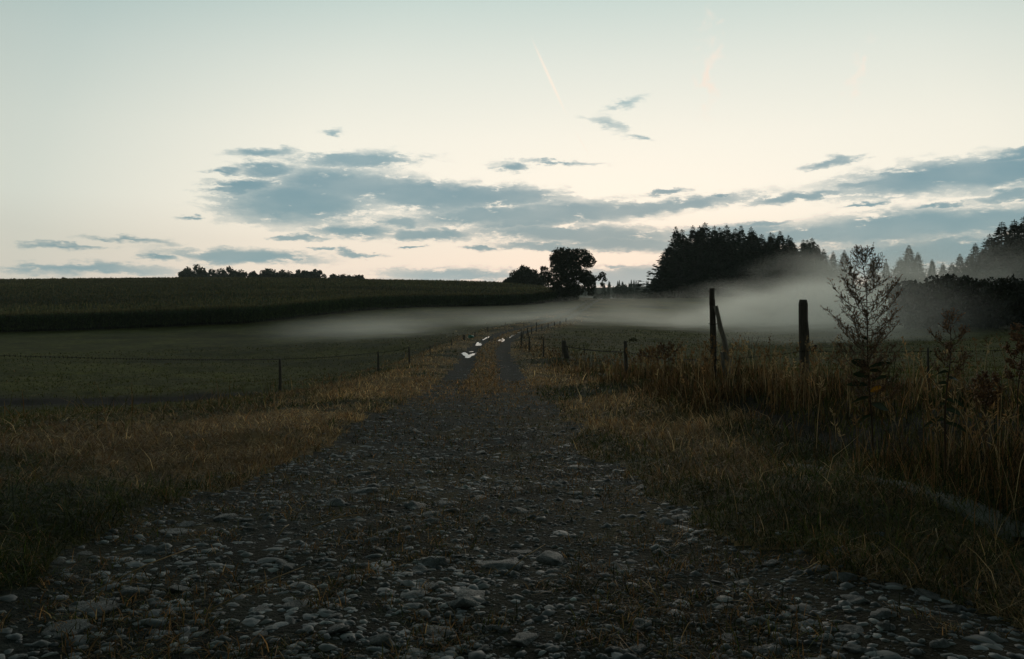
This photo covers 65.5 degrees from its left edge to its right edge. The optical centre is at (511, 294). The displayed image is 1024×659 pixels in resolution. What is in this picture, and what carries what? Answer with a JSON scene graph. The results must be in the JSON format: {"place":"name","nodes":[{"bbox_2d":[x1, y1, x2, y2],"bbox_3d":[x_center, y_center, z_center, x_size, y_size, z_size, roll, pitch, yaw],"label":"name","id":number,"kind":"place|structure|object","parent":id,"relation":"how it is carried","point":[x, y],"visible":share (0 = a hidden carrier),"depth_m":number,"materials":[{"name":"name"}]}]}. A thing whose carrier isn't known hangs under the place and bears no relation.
{"place":"outdoors","nodes":[
{"label":"outdoors","id":0,"kind":"place"},
{"bbox_2d":[4,354,406,434],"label":"bent grass","id":1,"kind":"structure","parent":0,"point":[150,400],"depth_m":14.12,"materials":[{"name":"brown plant"}]},
{"bbox_2d":[0,299,1023,658],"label":"gravel track","id":2,"kind":"structure","parent":0,"point":[536,599],"depth_m":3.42,"materials":[{"name":"grey gravel"}]},
{"bbox_2d":[41,619,100,637],"bbox_3d":[-1.483,1.111,2.608,0.194,0.050,0.195,0,0,32],"label":"stone","id":3,"kind":"object","parent":2,"relation":"on","point":[70,624],"visible":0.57,"depth_m":2.61,"materials":[{"name":"grey stone"}]},
{"bbox_2d":[67,600,119,614],"bbox_3d":[-1.502,1.116,2.798,0.223,0.058,0.145,-4,5,12],"label":"stone","id":4,"kind":"object","parent":2,"relation":"on","point":[83,606],"visible":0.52,"depth_m":2.79,"materials":[{"name":"grey stone"}]},
{"bbox_2d":[120,587,152,596],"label":"stone","id":5,"kind":"object","parent":2,"relation":"on","point":[130,590],"visible":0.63,"depth_m":2.95,"materials":[{"name":"grey stone"}]},
{"bbox_2d":[138,544,170,553],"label":"stone","id":6,"kind":"object","parent":2,"relation":"on","point":[148,549],"visible":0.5,"depth_m":3.57,"materials":[{"name":"grey stone"}]},
{"bbox_2d":[158,528,186,534],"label":"stone","id":7,"kind":"object","parent":2,"relation":"on","point":[172,531],"visible":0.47,"depth_m":3.93,"materials":[{"name":"grey stone"}]},
{"bbox_2d":[213,513,237,520],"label":"stone","id":8,"kind":"object","parent":2,"relation":"on","point":[225,516],"visible":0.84,"depth_m":4.31,"materials":[{"name":"grey stone"}]},
{"bbox_2d":[275,558,294,569],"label":"stone","id":9,"kind":"object","parent":2,"relation":"on","point":[286,565],"visible":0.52,"depth_m":3.34,"materials":[{"name":"grey stone"}]},
{"bbox_2d":[281,599,312,609],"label":"stone","id":10,"kind":"object","parent":2,"relation":"on","point":[291,604],"visible":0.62,"depth_m":2.83,"materials":[{"name":"grey stone"}]},
{"bbox_2d":[324,497,345,505],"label":"stone","id":11,"kind":"object","parent":2,"relation":"on","point":[338,501],"visible":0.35,"depth_m":4.79,"materials":[{"name":"grey stone"}]},
{"bbox_2d":[325,624,349,633],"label":"stone","id":12,"kind":"object","parent":2,"relation":"on","point":[336,628],"visible":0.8,"depth_m":2.56,"materials":[{"name":"grey stone"}]},
{"bbox_2d":[349,487,377,492],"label":"stone","id":13,"kind":"object","parent":2,"relation":"on","point":[367,490],"visible":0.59,"depth_m":5.35,"materials":[{"name":"grey stone"}]},
{"bbox_2d":[92,464,659,612],"bbox_3d":[-0.491,1.193,4.523,1.999,0.386,3.777,0,0,0],"label":"loose straw","id":14,"kind":"object","parent":2,"relation":"on","point":[303,566],"visible":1,"depth_m":2.96,"materials":[{"name":"beige plant"}]},
{"bbox_2d":[368,632,393,645],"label":"stone","id":15,"kind":"object","parent":2,"relation":"on","point":[378,639],"visible":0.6,"depth_m":2.51,"materials":[{"name":"grey stone"}]},
{"bbox_2d":[416,556,448,565],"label":"stone","id":16,"kind":"object","parent":2,"relation":"on","point":[435,561],"visible":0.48,"depth_m":3.36,"materials":[{"name":"grey stone"}]},
{"bbox_2d":[421,625,456,636],"bbox_3d":[-0.238,1.119,2.608,0.145,0.059,0.109,2,-2,25],"label":"stone","id":17,"kind":"object","parent":2,"relation":"on","point":[434,630],"visible":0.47,"depth_m":2.60,"materials":[{"name":"grey stone"}]},
{"bbox_2d":[445,589,484,606],"bbox_3d":[-0.155,1.121,2.885,0.219,0.099,0.183,0,0,22],"label":"stone","id":18,"kind":"object","parent":2,"relation":"on","point":[464,599],"visible":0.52,"depth_m":2.85,"materials":[{"name":"grey stone"}]},
{"bbox_2d":[474,559,524,569],"bbox_3d":[-0.067,1.138,3.321,0.246,0.057,0.206,-5,5,6],"label":"stone","id":19,"kind":"object","parent":2,"relation":"on","point":[508,563],"visible":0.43,"depth_m":3.30,"materials":[{"name":"grey stone"}]},
{"bbox_2d":[487,624,513,632],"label":"stone","id":20,"kind":"object","parent":2,"relation":"on","point":[502,629],"visible":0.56,"depth_m":2.61,"materials":[{"name":"grey stone"}]},
{"bbox_2d":[0,322,1012,658],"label":"track weeds","id":21,"kind":"object","parent":2,"relation":"on","point":[470,382],"visible":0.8,"depth_m":3.17,"materials":[{"name":"green plant"}]},
{"bbox_2d":[510,632,538,645],"bbox_3d":[0.048,1.095,2.526,0.101,0.037,0.139,10,-2,32],"label":"stone","id":22,"kind":"object","parent":2,"relation":"on","point":[522,638],"visible":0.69,"depth_m":2.51,"materials":[{"name":"grey stone"}]},
{"bbox_2d":[536,550,564,564],"bbox_3d":[0.161,1.149,3.439,0.134,0.064,0.175,-3,-5,-16],"label":"stone","id":23,"kind":"object","parent":2,"relation":"on","point":[551,557],"visible":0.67,"depth_m":3.42,"materials":[{"name":"grey stone"}]},
{"bbox_2d":[627,644,645,653],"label":"stone","id":24,"kind":"object","parent":2,"relation":"on","point":[639,648],"visible":0.95,"depth_m":2.43,"materials":[{"name":"grey stone"}]},
{"bbox_2d":[629,617,651,628],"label":"stone","id":25,"kind":"object","parent":2,"relation":"on","point":[640,625],"visible":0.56,"depth_m":2.63,"materials":[{"name":"grey stone"}]},
{"bbox_2d":[752,644,785,654],"bbox_3d":[0.786,1.111,2.457,0.115,0.047,0.087,-6,1,7],"label":"stone","id":26,"kind":"object","parent":2,"relation":"on","point":[764,648],"visible":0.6,"depth_m":2.45,"materials":[{"name":"grey stone"}]},
{"bbox_2d":[789,603,812,613],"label":"stone","id":27,"kind":"object","parent":2,"relation":"on","point":[803,605],"visible":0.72,"depth_m":2.77,"materials":[{"name":"grey stone"}]},
{"bbox_2d":[824,571,857,581],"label":"stone","id":28,"kind":"object","parent":2,"relation":"on","point":[845,576],"visible":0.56,"depth_m":3.06,"materials":[{"name":"grey stone"}]},
{"bbox_2d":[837,624,863,634],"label":"stone","id":29,"kind":"object","parent":2,"relation":"on","point":[848,628],"visible":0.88,"depth_m":2.56,"materials":[{"name":"grey stone"}]},
{"bbox_2d":[840,594,869,603],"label":"stone","id":30,"kind":"object","parent":2,"relation":"on","point":[853,599],"visible":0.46,"depth_m":2.83,"materials":[{"name":"grey stone"}]},
{"bbox_2d":[843,643,868,652],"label":"stone","id":31,"kind":"object","parent":2,"relation":"on","point":[852,648],"visible":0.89,"depth_m":2.43,"materials":[{"name":"grey stone"}]},
{"bbox_2d":[870,608,898,617],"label":"stone","id":32,"kind":"object","parent":2,"relation":"on","point":[879,613],"visible":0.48,"depth_m":2.65,"materials":[{"name":"grey stone"}]},
{"bbox_2d":[914,589,939,599],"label":"stone","id":33,"kind":"object","parent":2,"relation":"on","point":[930,594],"visible":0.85,"depth_m":2.89,"materials":[{"name":"grey stone"}]},
{"bbox_2d":[929,638,950,647],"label":"stone","id":34,"kind":"object","parent":2,"relation":"on","point":[941,643],"visible":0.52,"depth_m":2.41,"materials":[{"name":"grey stone"}]},
{"bbox_2d":[940,604,961,612],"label":"stone","id":35,"kind":"object","parent":2,"relation":"on","point":[956,608],"visible":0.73,"depth_m":2.76,"materials":[{"name":"grey stone"}]},
{"bbox_2d":[0,294,1023,631],"bbox_3d":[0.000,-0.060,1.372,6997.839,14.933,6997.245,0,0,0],"label":"ground","id":36,"kind":"structure","parent":0,"point":[778,316],"depth_m":47.78,"materials":[{"name":"green plant"}]},
{"bbox_2d":[0,276,557,332],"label":"maize field","id":37,"kind":"structure","parent":36,"relation":"on","point":[45,304],"depth_m":144.58,"materials":[{"name":"green plant"}]},
{"bbox_2d":[278,358,281,391],"bbox_3d":[-8.104,2.927,27.797,0.116,1.421,0.114,0,0,0],"label":"fence post","id":38,"kind":"object","parent":36,"relation":"on","point":[280,379],"visible":0.73,"depth_m":27.75,"materials":[{"name":"brown wood"}]},
{"bbox_2d":[0,339,450,359],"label":"barbed wire","id":39,"kind":"object","parent":38,"relation":"attached to","point":[4,355],"visible":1,"depth_m":19.25,"materials":[{"name":"grey metal"}]},
{"bbox_2d":[0,315,1023,639],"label":"verge grass","id":40,"kind":"structure","parent":36,"relation":"on","point":[740,465],"depth_m":5.75,"materials":[{"name":"brown plant"}]},
{"bbox_2d":[503,265,547,287],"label":"broadleaf tree","id":41,"kind":"object","parent":36,"relation":"on","point":[524,274],"visible":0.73,"depth_m":259.30,"materials":[{"name":"green plant"}]},
{"bbox_2d":[540,247,606,300],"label":"broadleaf tree","id":42,"kind":"object","parent":36,"relation":"on","point":[563,262],"visible":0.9,"depth_m":178.36,"materials":[{"name":"green plant"}]},
{"bbox_2d":[635,250,682,298],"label":"conifer tree","id":43,"kind":"object","parent":36,"relation":"on","point":[666,257],"visible":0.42,"depth_m":218.69,"materials":[{"name":"green plant"}]},
{"bbox_2d":[647,263,671,298],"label":"conifer tree","id":44,"kind":"object","parent":36,"relation":"on","point":[661,278],"visible":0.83,"depth_m":214.49,"materials":[{"name":"green plant"}]},
{"bbox_2d":[648,227,692,293],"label":"conifer tree","id":45,"kind":"object","parent":36,"relation":"on","point":[674,244],"visible":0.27,"depth_m":223.56,"materials":[{"name":"green plant"}]},
{"bbox_2d":[660,341,680,360],"bbox_3d":[3.461,1.397,17.468,0.489,0.775,0.418,0,0,0],"label":"dead thistle","id":46,"kind":"object","parent":36,"relation":"on","point":[664,350],"visible":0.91,"depth_m":17.44,"materials":[{"name":"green plant"}]},
{"bbox_2d":[647,251,702,297],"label":"conifer tree","id":47,"kind":"object","parent":36,"relation":"on","point":[682,280],"visible":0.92,"depth_m":211.92,"materials":[{"name":"green plant"}]},
{"bbox_2d":[653,235,710,297],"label":"conifer tree","id":48,"kind":"object","parent":36,"relation":"on","point":[684,243],"visible":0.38,"depth_m":219.44,"materials":[{"name":"green plant"}]},
{"bbox_2d":[685,225,701,252],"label":"conifer tree","id":49,"kind":"object","parent":36,"relation":"on","point":[692,235],"visible":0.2,"depth_m":231.69,"materials":[{"name":"green plant"}]},
{"bbox_2d":[679,251,717,297],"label":"conifer tree","id":50,"kind":"object","parent":36,"relation":"on","point":[696,268],"visible":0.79,"depth_m":213.14,"materials":[{"name":"green plant"}]},
{"bbox_2d":[688,222,722,261],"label":"conifer tree","id":51,"kind":"object","parent":36,"relation":"on","point":[703,235],"visible":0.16,"depth_m":227.54,"materials":[{"name":"green plant"}]},
{"bbox_2d":[685,237,730,297],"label":"conifer tree","id":52,"kind":"object","parent":36,"relation":"on","point":[701,252],"visible":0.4,"depth_m":218.18,"materials":[{"name":"green plant"}]},
{"bbox_2d":[705,288,716,377],"bbox_3d":[3.410,0.800,13.700,0.250,1.832,0.135,0,0,0],"label":"fence post","id":53,"kind":"object","parent":36,"relation":"on","point":[713,323],"visible":0.73,"depth_m":13.67,"materials":[{"name":"brown wood"}]},
{"bbox_2d":[702,235,727,273],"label":"conifer tree","id":54,"kind":"object","parent":36,"relation":"on","point":[709,243],"visible":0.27,"depth_m":221.51,"materials":[{"name":"green plant"}]},
{"bbox_2d":[696,251,742,297],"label":"conifer tree","id":55,"kind":"object","parent":36,"relation":"on","point":[721,276],"visible":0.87,"depth_m":212.05,"materials":[{"name":"green plant"}]},
{"bbox_2d":[713,306,730,374],"bbox_3d":[3.611,0.823,13.579,0.354,1.289,0.068,0,0,0],"label":"leaning stick","id":56,"kind":"object","parent":36,"relation":"on","point":[721,330],"visible":0.67,"depth_m":13.55,"materials":[{"name":"brown wood"}]},
{"bbox_2d":[705,235,746,296],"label":"conifer tree","id":57,"kind":"object","parent":36,"relation":"on","point":[720,249],"visible":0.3,"depth_m":219.20,"materials":[{"name":"green plant"}]},
{"bbox_2d":[715,225,740,259],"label":"conifer tree","id":58,"kind":"object","parent":36,"relation":"on","point":[727,235],"visible":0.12,"depth_m":229.47,"materials":[{"name":"green plant"}]},
{"bbox_2d":[716,239,752,294],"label":"conifer tree","id":59,"kind":"object","parent":36,"relation":"on","point":[731,246],"visible":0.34,"depth_m":218.36,"materials":[{"name":"green plant"}]},
{"bbox_2d":[723,251,764,296],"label":"conifer tree","id":60,"kind":"object","parent":36,"relation":"on","point":[745,279],"visible":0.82,"depth_m":213.01,"materials":[{"name":"green plant"}]},
{"bbox_2d":[727,235,768,295],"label":"conifer tree","id":61,"kind":"object","parent":36,"relation":"on","point":[745,243],"visible":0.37,"depth_m":220.25,"materials":[{"name":"green plant"}]},
{"bbox_2d":[743,252,778,295],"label":"conifer tree","id":62,"kind":"object","parent":36,"relation":"on","point":[766,287],"visible":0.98,"depth_m":212.21,"materials":[{"name":"green plant"}]},
{"bbox_2d":[742,237,782,294],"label":"conifer tree","id":63,"kind":"object","parent":36,"relation":"on","point":[757,244],"visible":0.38,"depth_m":219.16,"materials":[{"name":"green plant"}]},
{"bbox_2d":[747,242,780,295],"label":"conifer tree","id":64,"kind":"object","parent":36,"relation":"on","point":[766,250],"visible":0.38,"depth_m":218.47,"materials":[{"name":"green plant"}]},
{"bbox_2d":[515,333,1023,548],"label":"tall grass","id":65,"kind":"structure","parent":36,"relation":"on","point":[810,388],"depth_m":8.52,"materials":[{"name":"brown plant"}]},
{"bbox_2d":[760,255,802,295],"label":"conifer tree","id":66,"kind":"object","parent":36,"relation":"on","point":[778,274],"visible":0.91,"depth_m":212.93,"materials":[{"name":"green plant"}]},
{"bbox_2d":[770,231,794,256],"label":"conifer tree","id":67,"kind":"object","parent":36,"relation":"on","point":[779,239],"visible":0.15,"depth_m":227.50,"materials":[{"name":"green plant"}]},
{"bbox_2d":[776,244,802,290],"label":"conifer tree","id":68,"kind":"object","parent":36,"relation":"on","point":[787,259],"visible":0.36,"depth_m":218.49,"materials":[{"name":"green plant"}]},
{"bbox_2d":[782,254,819,294],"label":"conifer tree","id":69,"kind":"object","parent":36,"relation":"on","point":[796,274],"visible":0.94,"depth_m":212.18,"materials":[{"name":"green plant"}]},
{"bbox_2d":[788,245,826,294],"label":"conifer tree","id":70,"kind":"object","parent":36,"relation":"on","point":[794,251],"visible":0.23,"depth_m":220.45,"materials":[{"name":"green plant"}]},
{"bbox_2d":[799,300,816,378],"bbox_3d":[4.972,0.925,13.399,0.296,1.696,0.153,0,0,0],"label":"fence post","id":71,"kind":"object","parent":36,"relation":"on","point":[803,322],"visible":0.69,"depth_m":13.34,"materials":[{"name":"brown wood"}]},
{"bbox_2d":[795,247,831,294],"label":"conifer tree","id":72,"kind":"object","parent":36,"relation":"on","point":[803,261],"visible":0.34,"depth_m":218.68,"materials":[{"name":"green plant"}]},
{"bbox_2d":[797,249,838,294],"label":"conifer tree","id":73,"kind":"object","parent":36,"relation":"on","point":[818,278],"visible":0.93,"depth_m":212.95,"materials":[{"name":"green plant"}]},
{"bbox_2d":[807,238,846,290],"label":"conifer tree","id":74,"kind":"object","parent":36,"relation":"on","point":[812,247],"visible":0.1,"depth_m":229.36,"materials":[{"name":"green plant"}]},
{"bbox_2d":[818,249,845,294],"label":"conifer tree","id":75,"kind":"object","parent":36,"relation":"on","point":[824,262],"visible":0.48,"depth_m":220.95,"materials":[{"name":"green plant"}]},
{"bbox_2d":[825,251,846,294],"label":"conifer tree","id":76,"kind":"object","parent":36,"relation":"on","point":[833,265],"visible":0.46,"depth_m":234.38,"materials":[{"name":"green plant"}]},
{"bbox_2d":[834,250,868,294],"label":"conifer tree","id":77,"kind":"object","parent":36,"relation":"on","point":[843,254],"visible":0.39,"depth_m":239.38,"materials":[{"name":"green plant"}]},
{"bbox_2d":[820,242,903,464],"bbox_3d":[2.512,0.435,5.706,0.569,1.627,0.524,0,0,0],"label":"tall weed","id":78,"kind":"object","parent":36,"relation":"on","point":[863,364],"visible":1,"depth_m":5.68,"materials":[{"name":"green plant"}]},
{"bbox_2d":[861,257,884,293],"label":"conifer tree","id":79,"kind":"object","parent":36,"relation":"on","point":[877,288],"visible":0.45,"depth_m":259.36,"materials":[{"name":"green plant"}]},
{"bbox_2d":[878,262,894,293],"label":"conifer tree","id":80,"kind":"object","parent":36,"relation":"on","point":[884,271],"visible":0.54,"depth_m":264.72,"materials":[{"name":"green plant"}]},
{"bbox_2d":[882,259,913,295],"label":"conifer tree","id":81,"kind":"object","parent":36,"relation":"on","point":[898,268],"visible":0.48,"depth_m":171.79,"materials":[{"name":"green plant"}]},
{"bbox_2d":[781,463,1023,540],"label":"path edging","id":82,"kind":"object","parent":36,"relation":"on","point":[976,513],"visible":0.12,"depth_m":3.90,"materials":[{"name":"stone"}]},
{"bbox_2d":[887,278,918,327],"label":"bush","id":83,"kind":"object","parent":36,"relation":"on","point":[907,285],"visible":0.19,"depth_m":69.74,"materials":[{"name":"green plant"}]},
{"bbox_2d":[881,247,924,294],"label":"conifer tree","id":84,"kind":"object","parent":36,"relation":"on","point":[907,263],"visible":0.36,"depth_m":174.80,"materials":[{"name":"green plant"}]},
{"bbox_2d":[903,252,927,282],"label":"conifer tree","id":85,"kind":"object","parent":36,"relation":"on","point":[917,265],"visible":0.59,"depth_m":171.64,"materials":[{"name":"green plant"}]},
{"bbox_2d":[921,259,937,281],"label":"conifer tree","id":86,"kind":"object","parent":36,"relation":"on","point":[931,271],"visible":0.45,"depth_m":169.78,"materials":[{"name":"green plant"}]},
{"bbox_2d":[900,275,961,329],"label":"bush","id":87,"kind":"object","parent":36,"relation":"on","point":[921,317],"visible":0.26,"depth_m":66.48,"materials":[{"name":"green plant"}]},
{"bbox_2d":[920,273,974,329],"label":"bush","id":88,"kind":"object","parent":36,"relation":"on","point":[936,305],"visible":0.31,"depth_m":65.63,"materials":[{"name":"green plant"}]},
{"bbox_2d":[922,307,973,472],"bbox_3d":[2.676,0.622,4.894,0.298,1.101,0.225,0,0,0],"label":"tall weed","id":89,"kind":"object","parent":36,"relation":"on","point":[949,347],"visible":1,"depth_m":4.89,"materials":[{"name":"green plant"}]},
{"bbox_2d":[932,275,978,328],"bbox_3d":[36.407,0.731,63.820,5.106,4.741,4.060,0,0,0],"label":"bush","id":90,"kind":"object","parent":36,"relation":"on","point":[950,287],"visible":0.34,"depth_m":63.47,"materials":[{"name":"green plant"}]},
{"bbox_2d":[951,254,984,280],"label":"conifer tree","id":91,"kind":"object","parent":36,"relation":"on","point":[965,269],"visible":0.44,"depth_m":141.74,"materials":[{"name":"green plant"}]},
{"bbox_2d":[948,278,991,327],"bbox_3d":[36.776,0.840,63.033,4.474,4.400,3.544,0,0,0],"label":"bush","id":92,"kind":"object","parent":36,"relation":"on","point":[971,289],"visible":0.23,"depth_m":62.36,"materials":[{"name":"green plant"}]},
{"bbox_2d":[969,248,997,282],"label":"conifer tree","id":93,"kind":"object","parent":36,"relation":"on","point":[982,255],"visible":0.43,"depth_m":140.70,"materials":[{"name":"green plant"}]},
{"bbox_2d":[959,277,1011,328],"bbox_3d":[37.095,0.799,60.833,5.166,4.417,3.875,0,0,0],"label":"bush","id":94,"kind":"object","parent":36,"relation":"on","point":[971,307],"visible":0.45,"depth_m":60.75,"materials":[{"name":"green plant"}]},
{"bbox_2d":[968,371,1005,431],"bbox_3d":[3.864,0.882,6.497,0.257,0.530,0.212,0,0,13],"label":"dead thistle","id":95,"kind":"object","parent":36,"relation":"on","point":[986,384],"visible":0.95,"depth_m":6.47,"materials":[{"name":"brown plant"}]},
{"bbox_2d":[970,221,1020,275],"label":"conifer tree","id":96,"kind":"object","parent":36,"relation":"on","point":[998,235],"visible":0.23,"depth_m":145.76,"materials":[{"name":"green plant"}]},
{"bbox_2d":[973,239,1023,281],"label":"conifer tree","id":97,"kind":"object","parent":36,"relation":"on","point":[992,251],"visible":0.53,"depth_m":139.60,"materials":[{"name":"green plant"}]},
{"bbox_2d":[980,274,1023,327],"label":"bush","id":98,"kind":"object","parent":36,"relation":"on","point":[994,305],"visible":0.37,"depth_m":59.67,"materials":[{"name":"green plant"}]},
{"bbox_2d":[980,236,1023,284],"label":"conifer tree","id":99,"kind":"object","parent":36,"relation":"on","point":[1009,253],"visible":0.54,"depth_m":138.48,"materials":[{"name":"green plant"}]},
{"bbox_2d":[980,219,1023,278],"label":"conifer tree","id":100,"kind":"object","parent":36,"relation":"on","point":[1014,227],"visible":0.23,"depth_m":146.65,"materials":[{"name":"green plant"}]},
{"bbox_2d":[997,234,1023,279],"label":"conifer tree","id":101,"kind":"object","parent":36,"relation":"on","point":[1017,254],"visible":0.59,"depth_m":137.70,"materials":[{"name":"green plant"}]},
{"bbox_2d":[1000,281,1023,328],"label":"bush","id":102,"kind":"object","parent":36,"relation":"on","point":[1013,307],"visible":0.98,"depth_m":57.47,"materials":[{"name":"green plant"}]},
{"bbox_2d":[1002,322,1023,437],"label":"dead thistle","id":103,"kind":"object","parent":36,"relation":"on","point":[1019,345],"visible":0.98,"depth_m":6.00,"materials":[{"name":"brown plant"}]},
{"bbox_2d":[0,0,1023,287],"label":"sky","id":104,"kind":"structure","parent":0,"point":[475,140],"materials":[{"name":"blue"}]},
{"bbox_2d":[579,286,884,298],"bbox_3d":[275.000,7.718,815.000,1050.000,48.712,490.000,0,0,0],"label":"hill","id":105,"kind":"structure","parent":0,"point":[599,291],"depth_m":734.73,"materials":[{"name":"green plant"}]},
{"bbox_2d":[578,277,653,295],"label":"wood","id":106,"kind":"object","parent":105,"relation":"on","point":[609,286],"visible":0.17,"depth_m":751.12,"materials":[{"name":"plant"}]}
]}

